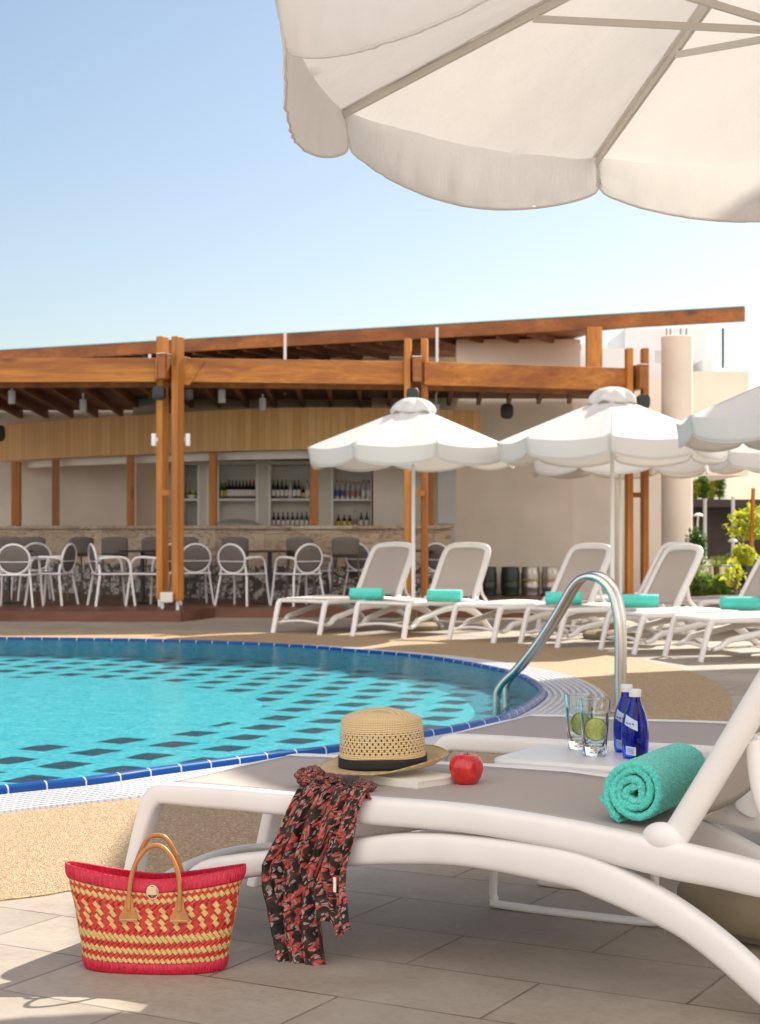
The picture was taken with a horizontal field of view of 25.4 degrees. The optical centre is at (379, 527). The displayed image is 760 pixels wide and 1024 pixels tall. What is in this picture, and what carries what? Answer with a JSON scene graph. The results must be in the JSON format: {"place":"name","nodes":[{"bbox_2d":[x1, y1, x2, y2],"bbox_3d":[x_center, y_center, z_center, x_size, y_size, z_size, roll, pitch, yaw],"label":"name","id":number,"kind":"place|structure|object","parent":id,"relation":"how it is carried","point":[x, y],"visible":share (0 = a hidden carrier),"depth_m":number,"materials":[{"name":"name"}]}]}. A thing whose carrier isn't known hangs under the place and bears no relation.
{"place":"outdoors","nodes":[
{"label":"outdoors","id":0,"kind":"place"},
{"bbox_2d":[0,655,524,784],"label":"pool floor","id":1,"kind":"structure","parent":0,"point":[63,717],"depth_m":12.51,"materials":[{"name":"teal tile"}]},
{"bbox_2d":[0,640,537,701],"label":"pool wall","id":2,"kind":"structure","parent":0,"point":[524,690],"depth_m":16.61,"materials":[{"name":"tile"}]},
{"bbox_2d":[0,637,546,794],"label":"pool edge tiles","id":3,"kind":"object","parent":2,"relation":"attached to","point":[534,701],"visible":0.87,"depth_m":8.86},
{"bbox_2d":[0,606,759,1023],"bbox_3d":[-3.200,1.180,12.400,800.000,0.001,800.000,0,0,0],"label":"paving","id":4,"kind":"structure","parent":0,"point":[430,944],"depth_m":4.59,"materials":[{"name":"stone"}]},
{"bbox_2d":[65,833,245,974],"bbox_3d":[-0.604,1.004,4.536,0.493,0.351,0.178,0,0,4],"label":"straw bag","id":5,"kind":"object","parent":4,"relation":"on","point":[178,921],"visible":1,"depth_m":4.48,"materials":[{"name":"red wicker"}]},
{"bbox_2d":[0,589,684,621],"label":"deck","id":6,"kind":"structure","parent":4,"relation":"on","point":[111,608],"depth_m":22.16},
{"bbox_2d":[0,537,29,599],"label":"bar stool","id":7,"kind":"object","parent":6,"relation":"on","point":[4,541],"visible":0.37,"depth_m":24.37,"materials":[{"name":"grey plastic"}]},
{"bbox_2d":[2,550,33,603],"bbox_3d":[-5.199,0.681,23.600,0.690,0.737,0.690,0,0,0],"label":"bistro table","id":8,"kind":"object","parent":6,"relation":"on","point":[8,590],"visible":0.47,"depth_m":23.57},
{"bbox_2d":[0,544,43,607],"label":"armchair","id":9,"kind":"object","parent":6,"relation":"on","point":[15,559],"visible":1,"depth_m":22.19,"materials":[{"name":"white plastic"}]},
{"bbox_2d":[15,537,47,599],"bbox_3d":[-5.082,0.590,24.584,0.442,0.922,0.460,0,0,-15],"label":"bar stool","id":10,"kind":"object","parent":6,"relation":"on","point":[24,541],"visible":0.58,"depth_m":24.38,"materials":[{"name":"grey plastic"}]},
{"bbox_2d":[11,542,54,600],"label":"armchair","id":11,"kind":"object","parent":6,"relation":"on","point":[40,549],"visible":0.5,"depth_m":24.29,"materials":[{"name":"white plastic"}]},
{"bbox_2d":[24,543,78,605],"bbox_3d":[-4.467,0.629,23.004,0.572,0.848,0.600,0,0,15],"label":"armchair","id":12,"kind":"object","parent":6,"relation":"on","point":[67,558],"visible":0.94,"depth_m":22.86,"materials":[{"name":"white plastic"}]},
{"bbox_2d":[55,537,94,600],"bbox_3d":[-4.439,0.590,24.586,0.442,0.922,0.460,0,0,-35],"label":"bar stool","id":13,"kind":"object","parent":6,"relation":"on","point":[81,544],"visible":0.57,"depth_m":24.44,"materials":[{"name":"grey plastic"}]},
{"bbox_2d":[86,543,135,606],"bbox_3d":[-3.651,0.629,22.861,0.572,0.848,0.600,0,0,-22],"label":"armchair","id":14,"kind":"object","parent":6,"relation":"on","point":[94,558],"visible":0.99,"depth_m":22.69,"materials":[{"name":"white plastic"}]},
{"bbox_2d":[99,537,129,600],"bbox_3d":[-3.864,0.590,24.583,0.442,0.922,0.460,0,0,-8],"label":"bar stool","id":15,"kind":"object","parent":6,"relation":"on","point":[111,546],"visible":0.9,"depth_m":24.38,"materials":[{"name":"grey plastic"}]},
{"bbox_2d":[118,550,157,603],"bbox_3d":[-3.324,0.681,23.600,0.690,0.737,0.690,0,0,0],"label":"bistro table","id":16,"kind":"object","parent":6,"relation":"on","point":[142,582],"visible":0.84,"depth_m":23.57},
{"bbox_2d":[125,543,181,606],"bbox_3d":[-3.056,0.629,22.859,0.572,0.848,0.600,0,0,28],"label":"armchair","id":17,"kind":"object","parent":6,"relation":"on","point":[151,573],"visible":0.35,"depth_m":22.72,"materials":[{"name":"white plastic"}]},
{"bbox_2d":[141,537,170,591],"bbox_3d":[-3.257,0.590,24.583,0.442,0.922,0.460,0,0,0],"label":"bar stool","id":18,"kind":"object","parent":6,"relation":"on","point":[148,543],"visible":0.41,"depth_m":24.38,"materials":[{"name":"grey plastic"}]},
{"bbox_2d":[156,336,183,609],"bbox_3d":[-2.711,-0.721,21.775,0.192,3.542,0.560,0,0,-39],"label":"pergola post","id":19,"kind":"object","parent":6,"relation":"on","point":[164,492],"visible":0.83,"depth_m":21.60,"materials":[{"name":"brown wood"}]},
{"bbox_2d":[151,433,157,445],"bbox_3d":[-2.896,-1.131,21.653,0.084,0.160,0.074,0,0,0],"label":"wall lamp","id":20,"kind":"object","parent":19,"relation":"attached to","point":[154,439],"visible":1,"depth_m":21.63,"materials":[{"name":"white metal"}]},
{"bbox_2d":[152,385,165,399],"bbox_3d":[-2.829,-1.728,21.650,0.162,0.190,0.240,0,0,4],"label":"loudspeaker","id":21,"kind":"object","parent":19,"relation":"attached to","point":[158,392],"visible":1,"depth_m":21.53,"materials":[{"name":"black plastic"}]},
{"bbox_2d":[160,592,173,602],"bbox_3d":[-2.720,0.885,21.515,0.158,0.130,0.130,0,0,0],"label":"switch box","id":22,"kind":"object","parent":19,"relation":"attached to","point":[166,597],"visible":1,"depth_m":21.45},
{"bbox_2d":[184,389,192,400],"bbox_3d":[-2.510,-1.723,21.899,0.133,0.157,0.240,0,0,-18],"label":"loudspeaker","id":23,"kind":"object","parent":19,"relation":"attached to","point":[188,394],"visible":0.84,"depth_m":21.79,"materials":[{"name":"black plastic"}]},
{"bbox_2d":[166,543,214,604],"bbox_3d":[-2.605,0.629,23.279,0.600,0.848,0.572,0,0,-20],"label":"armchair","id":24,"kind":"object","parent":6,"relation":"on","point":[197,558],"visible":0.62,"depth_m":23.06,"materials":[{"name":"white plastic"}]},
{"bbox_2d":[184,537,214,600],"bbox_3d":[-2.710,0.590,24.585,0.442,0.922,0.460,0,0,25],"label":"bar stool","id":25,"kind":"object","parent":6,"relation":"on","point":[189,540],"visible":0.32,"depth_m":24.39,"materials":[{"name":"grey plastic"}]},
{"bbox_2d":[220,537,250,601],"bbox_3d":[-2.079,0.590,24.200,0.442,0.922,0.460,0,0,-5],"label":"bar stool","id":26,"kind":"object","parent":6,"relation":"on","point":[242,543],"visible":0.49,"depth_m":24.00,"materials":[{"name":"grey plastic"}]},
{"bbox_2d":[0,407,479,599],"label":"beach bar","id":27,"kind":"object","parent":6,"relation":"on","point":[251,431],"visible":0.63,"depth_m":25.21,"materials":[{"name":"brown wood"}]},
{"bbox_2d":[217,519,259,525],"bbox_3d":[-2.214,-0.075,26.200,0.720,0.130,0.720,0,0,0],"label":"food cover","id":28,"kind":"object","parent":27,"relation":"on","point":[237,522],"visible":0.67,"depth_m":25.94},
{"bbox_2d":[214,543,269,606],"bbox_3d":[-1.877,0.629,22.851,0.600,0.848,0.572,0,0,28],"label":"armchair","id":29,"kind":"object","parent":6,"relation":"on","point":[232,558],"visible":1,"depth_m":22.65,"materials":[{"name":"white plastic"}]},
{"bbox_2d":[245,550,294,603],"bbox_3d":[-1.529,0.681,23.400,0.690,0.737,0.690,0,0,0],"label":"bistro table","id":30,"kind":"object","parent":6,"relation":"on","point":[269,569],"visible":0.73,"depth_m":23.37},
{"bbox_2d":[184,450,372,525],"bbox_3d":[-1.617,-0.135,26.800,3.084,2.370,0.800,0,0,0],"label":"bottle shelf","id":31,"kind":"object","parent":6,"relation":"on","point":[262,507],"visible":0.37,"depth_m":27.16,"materials":[{"name":"grey paint"}]},
{"bbox_2d":[270,543,323,606],"bbox_3d":[-1.097,0.629,22.853,0.600,0.848,0.572,0,0,-35],"label":"armchair","id":32,"kind":"object","parent":6,"relation":"on","point":[308,559],"visible":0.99,"depth_m":22.66,"materials":[{"name":"white plastic"}]},
{"bbox_2d":[285,537,315,597],"bbox_3d":[-1.121,0.590,23.807,0.442,0.922,0.460,0,0,0],"label":"bar stool","id":33,"kind":"object","parent":6,"relation":"on","point":[295,544],"visible":0.54,"depth_m":23.61,"materials":[{"name":"grey plastic"}]},
{"bbox_2d":[296,554,337,596],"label":"armchair","id":34,"kind":"object","parent":6,"relation":"on","point":[329,570],"visible":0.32,"depth_m":24.27,"materials":[{"name":"white plastic"}]},
{"bbox_2d":[330,537,359,594],"bbox_3d":[-0.483,0.590,23.792,0.442,0.922,0.460,0,0,0],"label":"bar stool","id":35,"kind":"object","parent":6,"relation":"on","point":[345,547],"visible":0.89,"depth_m":23.59,"materials":[{"name":"grey plastic"}]},
{"bbox_2d":[343,543,394,596],"bbox_3d":[-0.184,0.629,24.508,0.600,0.848,0.572,0,0,35],"label":"armchair","id":36,"kind":"object","parent":6,"relation":"on","point":[364,552],"visible":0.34,"depth_m":24.32,"materials":[{"name":"white plastic"}]},
{"bbox_2d":[0,306,745,592],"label":"bar building","id":37,"kind":"structure","parent":6,"relation":"on","point":[520,517],"depth_m":27.00,"materials":[{"name":"beige paint"}]},
{"bbox_2d":[0,353,647,417],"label":"pergola","id":38,"kind":"object","parent":37,"relation":"attached to","point":[43,386],"visible":0.76,"depth_m":22.33,"materials":[{"name":"brown wood"}]},
{"bbox_2d":[8,388,15,403],"bbox_3d":[-5.021,-1.806,23.000,0.100,0.228,0.098,0,0,0],"label":"ceiling spotlight","id":39,"kind":"object","parent":38,"relation":"attached to","point":[11,396],"visible":0.88,"depth_m":22.96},
{"bbox_2d":[80,393,86,411],"bbox_3d":[-4.225,-1.784,24.000,0.100,0.272,0.098,0,0,0],"label":"ceiling spotlight","id":40,"kind":"object","parent":38,"relation":"attached to","point":[83,404],"visible":1,"depth_m":23.96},
{"bbox_2d":[218,388,224,402],"bbox_3d":[-2.158,-1.812,23.000,0.100,0.215,0.098,0,0,0],"label":"ceiling spotlight","id":41,"kind":"object","parent":38,"relation":"attached to","point":[221,395],"visible":0.89,"depth_m":22.96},
{"bbox_2d":[259,394,265,410],"bbox_3d":[-1.684,-1.801,24.200,0.100,0.238,0.098,0,0,0],"label":"ceiling spotlight","id":42,"kind":"object","parent":38,"relation":"attached to","point":[262,403],"visible":1,"depth_m":24.16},
{"bbox_2d":[500,404,513,418],"bbox_3d":[1.845,-1.691,24.500,0.190,0.224,0.240,0,0,4],"label":"loudspeaker","id":43,"kind":"object","parent":38,"relation":"hanging from","point":[506,411],"visible":1,"depth_m":24.38,"materials":[{"name":"black plastic"}]},
{"bbox_2d":[437,469,455,522],"bbox_3d":[1.045,-0.945,26.450,0.282,1.750,0.300,0,0,0],"label":"service panel","id":44,"kind":"object","parent":37,"relation":"attached to","point":[446,496],"visible":0.36,"depth_m":26.30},
{"bbox_2d":[404,338,427,597],"bbox_3d":[0.479,-0.725,22.200,0.464,3.550,0.182,0,0,-38],"label":"pergola post","id":45,"kind":"object","parent":6,"relation":"on","point":[423,493],"visible":0.49,"depth_m":22.22,"materials":[{"name":"brown wood"}]},
{"bbox_2d":[406,387,419,397],"bbox_3d":[0.437,-1.719,21.850,0.162,0.190,0.240,0,0,12],"label":"loudspeaker","id":46,"kind":"object","parent":45,"relation":"attached to","point":[412,392],"visible":0.6,"depth_m":21.74,"materials":[{"name":"black plastic"}]},
{"bbox_2d":[420,543,469,598],"bbox_3d":[0.906,0.629,24.031,0.600,0.848,0.572,0,0,25],"label":"armchair","id":47,"kind":"object","parent":6,"relation":"on","point":[434,555],"visible":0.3,"depth_m":23.82,"materials":[{"name":"white plastic"}]},
{"bbox_2d":[479,567,496,594],"bbox_3d":[1.681,0.830,26.400,0.300,0.440,0.300,0,0,0],"label":"beer keg","id":48,"kind":"object","parent":6,"relation":"on","point":[489,584],"visible":0.66,"depth_m":26.27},
{"bbox_2d":[501,567,519,594],"bbox_3d":[2.038,0.830,26.400,0.300,0.440,0.300,0,0,0],"label":"beer keg","id":49,"kind":"object","parent":6,"relation":"on","point":[510,580],"visible":1,"depth_m":26.27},
{"bbox_2d":[521,567,539,594],"bbox_3d":[2.357,0.830,26.400,0.302,0.440,0.302,0,0,0],"label":"beer keg","id":50,"kind":"object","parent":6,"relation":"on","point":[530,580],"visible":1,"depth_m":26.27,"materials":[{"name":"metal"}]},
{"bbox_2d":[541,567,559,594],"bbox_3d":[2.677,0.830,26.400,0.302,0.440,0.302,0,0,0],"label":"beer keg","id":51,"kind":"object","parent":6,"relation":"on","point":[549,576],"visible":0.7,"depth_m":26.27,"materials":[{"name":"metal"}]},
{"bbox_2d":[624,348,648,593],"bbox_3d":[3.548,-0.726,23.300,0.204,3.552,0.646,0,0,39],"label":"pergola post","id":52,"kind":"object","parent":6,"relation":"on","point":[630,494],"visible":0.47,"depth_m":23.16,"materials":[{"name":"brown wood"}]},
{"bbox_2d":[636,394,649,407],"bbox_3d":[3.561,-1.710,22.900,0.171,0.202,0.240,0,0,-7],"label":"loudspeaker","id":53,"kind":"object","parent":52,"relation":"attached to","point":[642,400],"visible":0.83,"depth_m":22.78,"materials":[{"name":"black plastic"}]},
{"bbox_2d":[270,542,427,634],"bbox_3d":[-0.322,0.680,19.540,0.731,1.028,2.069,0,0,37],"label":"sun lounger","id":54,"kind":"object","parent":4,"relation":"on","point":[387,566],"visible":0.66,"depth_m":19.89,"materials":[{"name":"white plastic"}]},
{"bbox_2d":[349,588,383,599],"bbox_3d":[-0.147,0.727,18.564,0.370,0.133,0.137,0,0,15],"label":"towel","id":55,"kind":"object","parent":54,"relation":"on","point":[366,593],"visible":1,"depth_m":18.52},
{"bbox_2d":[0,631,732,900],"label":"gravel surround","id":56,"kind":"object","parent":4,"relation":"on","point":[39,848],"visible":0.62,"depth_m":7.06,"materials":[{"name":"stone"}]},
{"bbox_2d":[0,643,607,813],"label":"overflow grating","id":57,"kind":"object","parent":56,"relation":"on","point":[556,686],"visible":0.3,"depth_m":7.85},
{"bbox_2d":[491,570,626,716],"bbox_3d":[1.204,0.834,11.261,1.132,1.092,0.593,0,0,30],"label":"pool ladder","id":58,"kind":"object","parent":56,"relation":"on","point":[607,583],"visible":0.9,"depth_m":11.08,"materials":[{"name":"silver metal"}]},
{"bbox_2d":[307,397,514,631],"bbox_3d":[0.384,-0.163,19.500,2.322,2.686,2.322,0,0,12],"label":"parasol","id":59,"kind":"object","parent":4,"relation":"on","point":[413,435],"visible":0.92,"depth_m":18.84,"materials":[{"name":"white fabric"}]},
{"bbox_2d":[350,542,492,638],"bbox_3d":[0.559,0.680,18.987,0.731,1.028,2.069,0,0,35],"label":"sun lounger","id":60,"kind":"object","parent":4,"relation":"on","point":[462,566],"visible":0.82,"depth_m":19.36,"materials":[{"name":"white plastic"}]},
{"bbox_2d":[426,589,462,601],"bbox_3d":[0.692,0.727,18.088,0.370,0.133,0.137,0,0,15],"label":"towel","id":61,"kind":"object","parent":60,"relation":"on","point":[440,595],"visible":1,"depth_m":18.04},
{"bbox_2d":[124,670,759,1004],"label":"sun lounger","id":62,"kind":"object","parent":4,"relation":"on","point":[558,826],"visible":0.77,"depth_m":4.36,"materials":[{"name":"white plastic"}]},
{"bbox_2d":[261,765,377,965],"bbox_3d":[-0.127,0.946,4.691,0.324,0.536,0.361,0,0,21],"label":"scarf","id":63,"kind":"object","parent":62,"relation":"on","point":[304,867],"visible":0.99,"depth_m":4.56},
{"bbox_2d":[318,707,447,775],"bbox_3d":[0.006,0.624,4.991,0.391,0.173,0.349,-2,2,6],"label":"straw hat","id":64,"kind":"object","parent":62,"relation":"on","point":[395,727],"visible":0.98,"depth_m":4.91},
{"bbox_2d":[359,769,454,788],"bbox_3d":[0.086,0.731,4.914,0.176,0.026,0.240,0,0,-44],"label":"book","id":65,"kind":"object","parent":62,"relation":"on","point":[417,779],"visible":0.66,"depth_m":4.85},
{"bbox_2d":[449,752,482,784],"bbox_3d":[0.249,0.694,4.864,0.099,0.095,0.100,0,0,0],"label":"apple","id":66,"kind":"object","parent":62,"relation":"on","point":[466,768],"visible":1,"depth_m":4.83,"materials":[{"name":"red plant"}]},
{"bbox_2d":[599,742,704,822],"bbox_3d":[0.734,0.675,4.475,0.162,0.176,0.434,22,10,25],"label":"towel","id":67,"kind":"object","parent":62,"relation":"on","point":[648,785],"visible":0.99,"depth_m":4.31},
{"bbox_2d":[275,0,759,944],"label":"parasol","id":68,"kind":"object","parent":4,"relation":"on","point":[539,104],"visible":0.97,"depth_m":5.88,"materials":[{"name":"beige fabric"}]},
{"bbox_2d":[446,543,609,642],"bbox_3d":[1.719,0.680,18.146,2.069,1.028,0.731,0,0,-40],"label":"sun lounger","id":69,"kind":"object","parent":4,"relation":"on","point":[582,558],"visible":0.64,"depth_m":18.32,"materials":[{"name":"white plastic"}]},
{"bbox_2d":[545,592,581,604],"bbox_3d":[1.899,0.727,17.418,0.370,0.133,0.137,0,0,12],"label":"towel","id":70,"kind":"object","parent":69,"relation":"on","point":[552,598],"visible":0.68,"depth_m":17.38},
{"bbox_2d":[411,714,728,831],"bbox_3d":[1.306,0.606,5.859,2.352,1.182,0.786,0,0,29],"label":"sun lounger","id":71,"kind":"object","parent":4,"relation":"on","point":[529,731],"visible":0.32,"depth_m":6.02,"materials":[{"name":"white plastic"}]},
{"bbox_2d":[489,744,676,926],"bbox_3d":[0.671,0.948,5.269,0.555,0.471,0.405,0,0,29],"label":"side table","id":72,"kind":"object","parent":4,"relation":"on","point":[553,755],"visible":0.32,"depth_m":5.18,"materials":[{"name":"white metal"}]},
{"bbox_2d":[564,693,594,749],"bbox_3d":[0.642,0.623,5.424,0.098,0.177,0.098,0,0,0],"label":"drinking glass","id":73,"kind":"object","parent":72,"relation":"on","point":[573,721],"visible":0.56,"depth_m":5.39,"materials":[{"name":"clear"}]},
{"bbox_2d":[579,697,609,756],"bbox_3d":[0.672,0.623,5.277,0.098,0.177,0.098,0,0,0],"label":"drinking glass","id":74,"kind":"object","parent":72,"relation":"on","point":[594,714],"visible":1,"depth_m":5.24,"materials":[{"name":"clear"}]},
{"bbox_2d":[613,684,632,752],"bbox_3d":[0.784,0.605,5.366,0.085,0.214,0.086,0,0,6],"label":"water bottle","id":75,"kind":"object","parent":72,"relation":"on","point":[623,702],"visible":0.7,"depth_m":5.35,"materials":[{"name":"blue glass"}]},
{"bbox_2d":[621,689,648,758],"bbox_3d":[0.788,0.605,5.211,0.085,0.214,0.086,0,0,0],"label":"water bottle","id":76,"kind":"object","parent":72,"relation":"on","point":[634,735],"visible":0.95,"depth_m":5.18,"materials":[{"name":"blue glass"}]},
{"bbox_2d":[518,544,703,647],"bbox_3d":[2.480,0.680,17.342,2.069,1.028,0.731,0,0,-28],"label":"sun lounger","id":77,"kind":"object","parent":4,"relation":"on","point":[673,574],"visible":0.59,"depth_m":17.45,"materials":[{"name":"white plastic"}]},
{"bbox_2d":[622,594,658,607],"bbox_3d":[2.588,0.727,16.796,0.370,0.133,0.137,0,0,5],"label":"towel","id":78,"kind":"object","parent":77,"relation":"on","point":[641,600],"visible":0.91,"depth_m":16.75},
{"bbox_2d":[497,387,727,639],"bbox_3d":[2.479,-0.163,18.000,2.322,2.686,2.322,0,0,-13],"label":"parasol","id":79,"kind":"object","parent":4,"relation":"on","point":[608,425],"visible":0.92,"depth_m":17.36,"materials":[{"name":"white fabric"}]},
{"bbox_2d":[532,458,708,616],"bbox_3d":[3.221,-0.163,22.600,2.322,2.686,2.322,0,0,12],"label":"parasol","id":80,"kind":"object","parent":4,"relation":"on","point":[690,468],"visible":0.3,"depth_m":22.07,"materials":[{"name":"white fabric"}]},
{"bbox_2d":[535,542,709,631],"bbox_3d":[2.884,0.680,19.891,2.069,1.028,0.731,0,0,-30],"label":"sun lounger","id":81,"kind":"object","parent":4,"relation":"on","point":[663,547],"visible":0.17,"depth_m":20.30,"materials":[{"name":"white plastic"}]},
{"bbox_2d":[580,328,688,377],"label":"white house","id":82,"kind":"structure","parent":4,"relation":"on","point":[636,339],"depth_m":62.00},
{"bbox_2d":[655,350,660,362],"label":"window","id":83,"kind":"structure","parent":82,"relation":"in","point":[657,352],"depth_m":59.90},
{"bbox_2d":[661,328,692,596],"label":"round column","id":84,"kind":"structure","parent":4,"relation":"on","point":[676,404],"depth_m":26.19,"materials":[{"name":"beige paint"}]},
{"bbox_2d":[598,556,759,654],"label":"sun lounger","id":85,"kind":"object","parent":4,"relation":"on","point":[751,587],"visible":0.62,"depth_m":16.32,"materials":[{"name":"white plastic"}]},
{"bbox_2d":[719,597,759,610],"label":"towel","id":86,"kind":"object","parent":85,"relation":"on","point":[741,603],"visible":1,"depth_m":16.17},
{"bbox_2d":[685,526,707,584],"bbox_3d":[4.787,0.573,25.493,0.368,1.218,0.405,0,0,-33],"label":"garden bush","id":87,"kind":"object","parent":4,"relation":"on","point":[695,538],"visible":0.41,"depth_m":25.44,"materials":[{"name":"green plant"}]},
{"bbox_2d":[657,595,737,631],"bbox_3d":[4.238,0.680,19.273,2.069,1.028,0.731,0,0,-24],"label":"sun lounger","id":88,"kind":"object","parent":4,"relation":"on","point":[702,601],"visible":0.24,"depth_m":19.11,"materials":[{"name":"white plastic"}]},
{"bbox_2d":[684,327,711,370],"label":"white house","id":89,"kind":"structure","parent":4,"relation":"on","point":[701,362],"depth_m":66.00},
{"bbox_2d":[689,570,715,606],"bbox_3d":[4.441,0.881,23.393,0.519,0.638,0.523,0,0,0],"label":"garden bush","id":90,"kind":"object","parent":4,"relation":"on","point":[696,589],"visible":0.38,"depth_m":23.30,"materials":[{"name":"green plant"}]},
{"bbox_2d":[703,499,706,556],"bbox_3d":[5.299,0.350,27.500,0.070,1.660,0.070,0,0,0],"label":"garden pole","id":91,"kind":"object","parent":4,"relation":"on","point":[705,516],"visible":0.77,"depth_m":27.48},
{"bbox_2d":[693,476,727,498],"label":"white house","id":92,"kind":"structure","parent":4,"relation":"on","point":[725,490],"depth_m":48.00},
{"bbox_2d":[662,611,759,661],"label":"sun lounger","id":93,"kind":"object","parent":4,"relation":"on","point":[734,620],"visible":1,"depth_m":15.20,"materials":[{"name":"white plastic"}]},
{"bbox_2d":[676,386,759,451],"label":"parasol","id":94,"kind":"object","parent":4,"relation":"on","point":[731,423],"visible":1,"depth_m":13.79,"materials":[{"name":"white fabric"}]},
{"bbox_2d":[693,371,748,480],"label":"parapet wall","id":95,"kind":"structure","parent":4,"relation":"on","point":[711,388],"depth_m":28.00,"materials":[{"name":"beige paint"}]},
{"bbox_2d":[702,574,741,595],"bbox_3d":[4.648,0.896,22.899,0.530,0.577,0.484,0,0,-24],"label":"garden bush","id":96,"kind":"object","parent":4,"relation":"on","point":[721,587],"visible":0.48,"depth_m":22.81,"materials":[{"name":"green plant"}]},
{"bbox_2d":[719,557,746,594],"bbox_3d":[4.618,0.776,22.000,0.399,0.812,0.326,0,0,0],"label":"garden bush","id":97,"kind":"object","parent":4,"relation":"on","point":[733,576],"visible":0.92,"depth_m":21.97,"materials":[{"name":"yellow plant"}]},
{"bbox_2d":[731,496,734,555],"bbox_3d":[5.756,0.330,27.500,0.070,1.700,0.070,0,0,0],"label":"garden pole","id":98,"kind":"object","parent":4,"relation":"on","point":[732,504],"visible":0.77,"depth_m":27.48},
{"bbox_2d":[708,444,759,474],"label":"parasol","id":99,"kind":"object","parent":4,"relation":"on","point":[742,457],"visible":0.59,"depth_m":20.19,"materials":[{"name":"white fabric"}]},
{"bbox_2d":[723,501,759,564],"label":"garden tree","id":100,"kind":"object","parent":4,"relation":"on","point":[743,516],"visible":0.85,"depth_m":24.43,"materials":[{"name":"yellow plant"}]},
{"bbox_2d":[731,542,757,594],"bbox_3d":[5.014,0.682,23.207,0.369,0.996,0.371,0,0,0],"label":"bush","id":101,"kind":"object","parent":4,"relation":"on","point":[740,552],"visible":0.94,"depth_m":23.13,"materials":[{"name":"green plant"}]},
{"bbox_2d":[749,488,754,565],"bbox_3d":[5.327,0.301,24.200,0.121,1.760,0.057,0,0,0],"label":"tree stake","id":102,"kind":"object","parent":4,"relation":"on","point":[751,538],"visible":0.6,"depth_m":24.18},
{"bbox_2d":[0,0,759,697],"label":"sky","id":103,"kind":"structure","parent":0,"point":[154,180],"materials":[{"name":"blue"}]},
{"bbox_2d":[700,560,748,584],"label":"garden wall","id":104,"kind":"structure","parent":0,"point":[710,570],"depth_m":25.40,"materials":[{"name":"beige paint"}]},
{"bbox_2d":[693,499,759,564],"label":"shed","id":105,"kind":"structure","parent":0,"point":[718,513],"depth_m":36.00,"materials":[{"name":"grey"}]},
{"bbox_2d":[693,478,701,498],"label":"rooftop shrub","id":106,"kind":"object","parent":105,"relation":"on","point":[696,488],"visible":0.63,"depth_m":35.93,"materials":[{"name":"green plant"}]},
{"bbox_2d":[697,476,708,498],"bbox_3d":[6.894,-0.860,36.008,0.310,0.693,0.311,0,0,33],"label":"rooftop shrub","id":107,"kind":"object","parent":105,"relation":"on","point":[702,481],"visible":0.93,"depth_m":35.93,"materials":[{"name":"green plant"}]},
{"bbox_2d":[706,477,716,498],"bbox_3d":[7.077,-0.829,35.996,0.328,0.633,0.289,0,0,0],"label":"rooftop shrub","id":108,"kind":"object","parent":105,"relation":"on","point":[711,489],"visible":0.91,"depth_m":35.93,"materials":[{"name":"green plant"}]},
{"bbox_2d":[713,479,726,498],"bbox_3d":[7.258,-0.991,36.001,0.324,0.980,0.315,0,0,0],"label":"rooftop shrub","id":109,"kind":"object","parent":105,"relation":"on","point":[721,485],"visible":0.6,"depth_m":35.95,"materials":[{"name":"green plant"}]},
{"bbox_2d":[695,552,758,588],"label":"bush","id":110,"kind":"object","parent":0,"point":[716,569],"visible":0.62,"depth_m":24.55,"materials":[{"name":"green plant"}]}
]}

